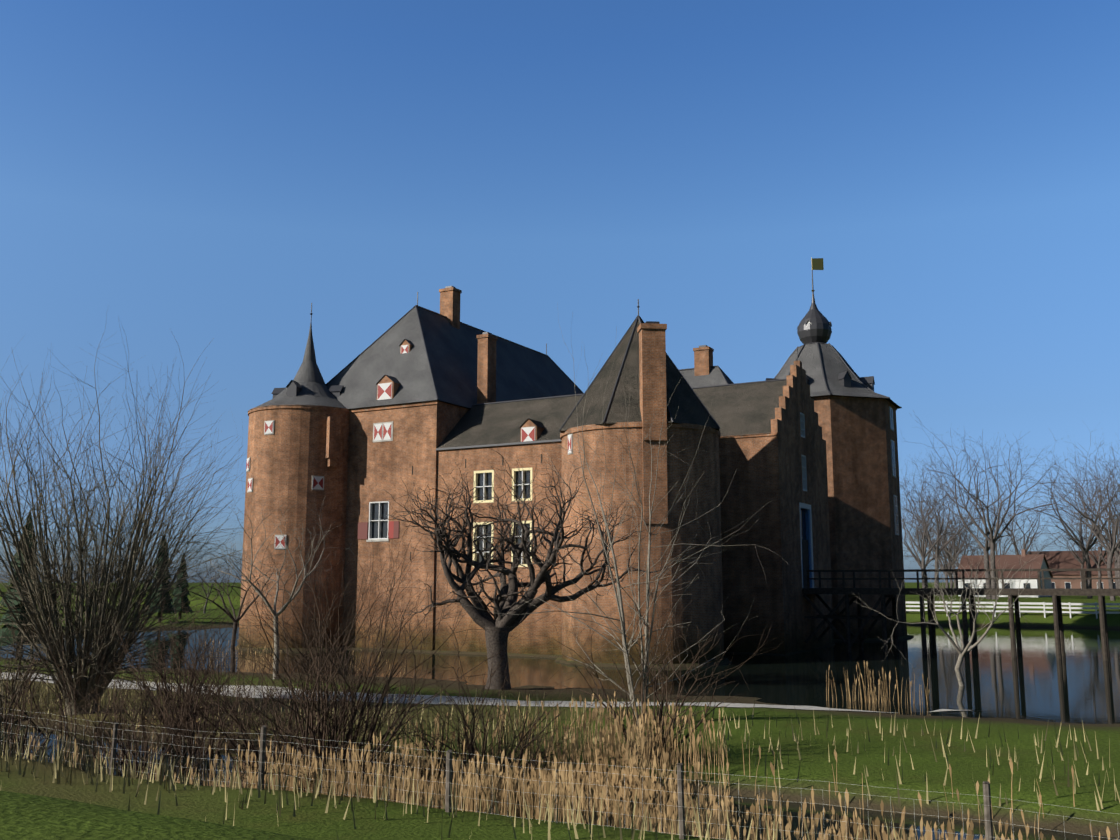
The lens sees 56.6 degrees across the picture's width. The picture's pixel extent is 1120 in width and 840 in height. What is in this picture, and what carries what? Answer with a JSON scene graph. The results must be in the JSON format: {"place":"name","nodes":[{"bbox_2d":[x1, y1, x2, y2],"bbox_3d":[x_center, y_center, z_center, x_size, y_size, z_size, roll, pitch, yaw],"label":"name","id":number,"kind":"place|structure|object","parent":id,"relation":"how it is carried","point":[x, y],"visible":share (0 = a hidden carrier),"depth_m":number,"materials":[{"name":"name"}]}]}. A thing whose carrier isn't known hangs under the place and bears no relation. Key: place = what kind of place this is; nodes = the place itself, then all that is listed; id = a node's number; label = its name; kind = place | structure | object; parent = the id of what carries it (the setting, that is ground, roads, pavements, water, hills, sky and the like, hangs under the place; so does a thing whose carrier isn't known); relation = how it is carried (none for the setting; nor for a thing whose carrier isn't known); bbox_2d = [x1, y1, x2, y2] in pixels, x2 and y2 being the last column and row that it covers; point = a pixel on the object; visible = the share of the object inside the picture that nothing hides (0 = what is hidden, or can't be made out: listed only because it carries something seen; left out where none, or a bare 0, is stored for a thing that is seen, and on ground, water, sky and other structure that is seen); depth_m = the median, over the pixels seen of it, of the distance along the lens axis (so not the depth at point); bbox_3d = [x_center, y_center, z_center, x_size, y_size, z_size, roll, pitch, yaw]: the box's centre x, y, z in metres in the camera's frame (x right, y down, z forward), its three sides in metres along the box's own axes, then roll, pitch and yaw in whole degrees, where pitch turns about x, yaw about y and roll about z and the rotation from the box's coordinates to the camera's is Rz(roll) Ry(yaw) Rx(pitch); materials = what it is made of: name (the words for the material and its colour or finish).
{"place":"outdoors","nodes":[
{"label":"outdoors","id":0,"kind":"place"},
{"bbox_2d":[238,303,353,648],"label":"castle tower","id":1,"kind":"structure","parent":0,"point":[306,411],"depth_m":74.22,"materials":[{"name":"brown brick"}]},
{"bbox_2d":[0,582,1119,839],"bbox_3d":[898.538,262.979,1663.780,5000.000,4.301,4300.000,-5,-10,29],"label":"ground","id":2,"kind":"structure","parent":0,"point":[32,806],"depth_m":23.75,"materials":[{"name":"green plant"}]},
{"bbox_2d":[0,605,75,697],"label":"thicket bush","id":3,"kind":"object","parent":2,"relation":"on","point":[34,661],"visible":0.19,"depth_m":39.56,"materials":[{"name":"brown plant"}]},
{"bbox_2d":[0,522,92,722],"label":"thicket bush","id":4,"kind":"object","parent":2,"relation":"on","point":[14,692],"visible":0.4,"depth_m":35.48,"materials":[{"name":"brown plant"}]},
{"bbox_2d":[0,609,97,756],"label":"bare shrub","id":5,"kind":"object","parent":2,"relation":"on","point":[5,723],"visible":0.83,"depth_m":28.90,"materials":[{"name":"brown plant"}]},
{"bbox_2d":[0,611,152,740],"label":"thicket bush","id":6,"kind":"object","parent":2,"relation":"on","point":[62,716],"visible":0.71,"depth_m":32.49,"materials":[{"name":"brown plant"}]},
{"bbox_2d":[0,509,192,659],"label":"conifer trees","id":7,"kind":"object","parent":2,"relation":"on","point":[15,602],"visible":0.19,"depth_m":62.10,"materials":[{"name":"green plant"}]},
{"bbox_2d":[22,635,267,780],"bbox_3d":[-10.112,8.123,25.372,5.725,5.481,5.742,-5,-10,29],"label":"bare shrub","id":8,"kind":"object","parent":2,"relation":"on","point":[141,756],"visible":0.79,"depth_m":25.60,"materials":[{"name":"brown plant"}]},
{"bbox_2d":[0,306,298,714],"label":"willow tree","id":9,"kind":"object","parent":2,"relation":"on","point":[40,594],"visible":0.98,"depth_m":34.82,"materials":[{"name":"brown plant"}]},
{"bbox_2d":[55,579,264,738],"bbox_3d":[-11.768,7.276,31.396,6.332,5.043,5.348,5,-10,-27],"label":"bare shrub","id":10,"kind":"object","parent":2,"relation":"on","point":[176,648],"visible":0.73,"depth_m":31.74,"materials":[{"name":"brown plant"}]},
{"bbox_2d":[94,604,289,767],"bbox_3d":[-10.031,7.765,29.347,6.448,5.180,6.630,-5,-10,29],"label":"bare shrub","id":11,"kind":"object","parent":2,"relation":"on","point":[192,739],"visible":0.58,"depth_m":28.96,"materials":[{"name":"brown plant"}]},
{"bbox_2d":[135,531,283,672],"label":"tree","id":12,"kind":"object","parent":2,"relation":"on","point":[230,614],"visible":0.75,"depth_m":53.78,"materials":[{"name":"brown plant"}]},
{"bbox_2d":[178,493,358,678],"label":"tree","id":13,"kind":"object","parent":2,"relation":"on","point":[291,598],"visible":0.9,"depth_m":49.32,"materials":[{"name":"brown plant"}]},
{"bbox_2d":[125,609,448,781],"bbox_3d":[-7.229,7.351,26.773,7.210,5.007,8.248,-5,-10,29],"label":"bare shrub","id":14,"kind":"object","parent":2,"relation":"on","point":[242,727],"visible":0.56,"depth_m":26.28,"materials":[{"name":"brown plant"}]},
{"bbox_2d":[185,526,525,794],"bbox_3d":[-5.333,5.995,24.289,8.002,7.353,7.655,-5,-10,29],"label":"bare shrub","id":15,"kind":"object","parent":2,"relation":"on","point":[335,738],"visible":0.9,"depth_m":23.96,"materials":[{"name":"brown plant"}]},
{"bbox_2d":[326,286,583,649],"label":"castle keep","id":16,"kind":"structure","parent":2,"relation":"on","point":[416,381],"depth_m":75.04,"materials":[{"name":"brown brick"}]},
{"bbox_2d":[1,672,960,712],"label":"footpath","id":17,"kind":"structure","parent":2,"relation":"on","point":[456,700],"depth_m":38.56,"materials":[{"name":"grey concrete"}]},
{"bbox_2d":[388,618,608,783],"bbox_3d":[-1.398,7.566,25.305,5.754,5.386,5.558,1,-9,-6],"label":"bare shrub","id":18,"kind":"object","parent":2,"relation":"on","point":[470,749],"visible":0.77,"depth_m":25.06,"materials":[{"name":"brown plant"}]},
{"bbox_2d":[434,394,582,654],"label":"castle wing","id":19,"kind":"structure","parent":2,"relation":"on","point":[512,430],"depth_m":69.82,"materials":[{"name":"brown brick"}]},
{"bbox_2d":[370,446,703,689],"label":"bare tree","id":20,"kind":"object","parent":2,"relation":"on","point":[504,601],"visible":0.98,"depth_m":46.33,"materials":[{"name":"brown plant"}]},
{"bbox_2d":[1,639,1117,839],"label":"reeds","id":21,"kind":"object","parent":2,"relation":"on","point":[565,788],"visible":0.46,"depth_m":22.01,"materials":[{"name":"beige plant"}]},
{"bbox_2d":[0,413,1119,619],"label":"trees","id":22,"kind":"object","parent":2,"relation":"on","point":[1112,546],"visible":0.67,"depth_m":148.97,"materials":[{"name":"brown plant"}]},
{"bbox_2d":[0,659,1119,839],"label":"dry grass tufts","id":23,"kind":"object","parent":2,"relation":"on","point":[58,762],"visible":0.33,"depth_m":22.16,"materials":[{"name":"beige plant"}]},
{"bbox_2d":[1,708,1118,839],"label":"fence posts","id":24,"kind":"object","parent":2,"relation":"on","point":[986,799],"visible":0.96,"depth_m":18.21,"materials":[{"name":"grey wood"}]},
{"bbox_2d":[454,304,783,725],"bbox_3d":[3.069,2.723,31.984,11.051,13.515,9.343,8,-12,-43],"label":"birch tree clump","id":25,"kind":"object","parent":2,"relation":"on","point":[619,596],"visible":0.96,"depth_m":31.59,"materials":[{"name":"brown plant"}]},
{"bbox_2d":[559,299,723,664],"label":"tower","id":26,"kind":"structure","parent":2,"relation":"on","point":[640,348],"depth_m":60.40,"materials":[{"name":"brown brick"}]},
{"bbox_2d":[546,596,775,761],"bbox_3d":[2.268,6.870,26.166,4.517,4.869,6.113,8,-12,-42],"label":"bare shrub","id":27,"kind":"object","parent":2,"relation":"on","point":[660,711],"visible":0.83,"depth_m":25.94,"materials":[{"name":"brown plant"}]},
{"bbox_2d":[692,348,833,654],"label":"stepped-gable wing","id":28,"kind":"structure","parent":2,"relation":"on","point":[772,445],"depth_m":71.18,"materials":[{"name":"brown brick"}]},
{"bbox_2d":[855,537,1049,685],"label":"bare tree","id":29,"kind":"object","parent":2,"relation":"on","point":[962,652],"visible":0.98,"depth_m":47.84,"materials":[{"name":"beige plant"}]},
{"bbox_2d":[802,568,1119,660],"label":"bridge","id":30,"kind":"structure","parent":2,"relation":"on","point":[1056,594],"depth_m":68.68,"materials":[{"name":"wood"}]},
{"bbox_2d":[906,547,1119,618],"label":"farm buildings","id":31,"kind":"structure","parent":2,"relation":"on","point":[1061,559],"depth_m":162.63,"materials":[{"name":"beige"}]},
{"bbox_2d":[0,625,1119,839],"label":"water","id":32,"kind":"structure","parent":0,"point":[1078,683],"depth_m":49.38,"materials":[{"name":"blue liquid"}]},
{"bbox_2d":[0,0,1119,582],"label":"sky","id":33,"kind":"structure","parent":0,"point":[198,172],"materials":[{"name":"blue"}]},
{"bbox_2d":[679,345,733,387],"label":"castle inner wings","id":34,"kind":"object","parent":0,"point":[704,371],"visible":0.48,"depth_m":94.16},
{"bbox_2d":[766,257,906,638],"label":"castle tower","id":35,"kind":"structure","parent":0,"point":[857,423],"depth_m":87.22,"materials":[{"name":"brown brick"}]}
]}

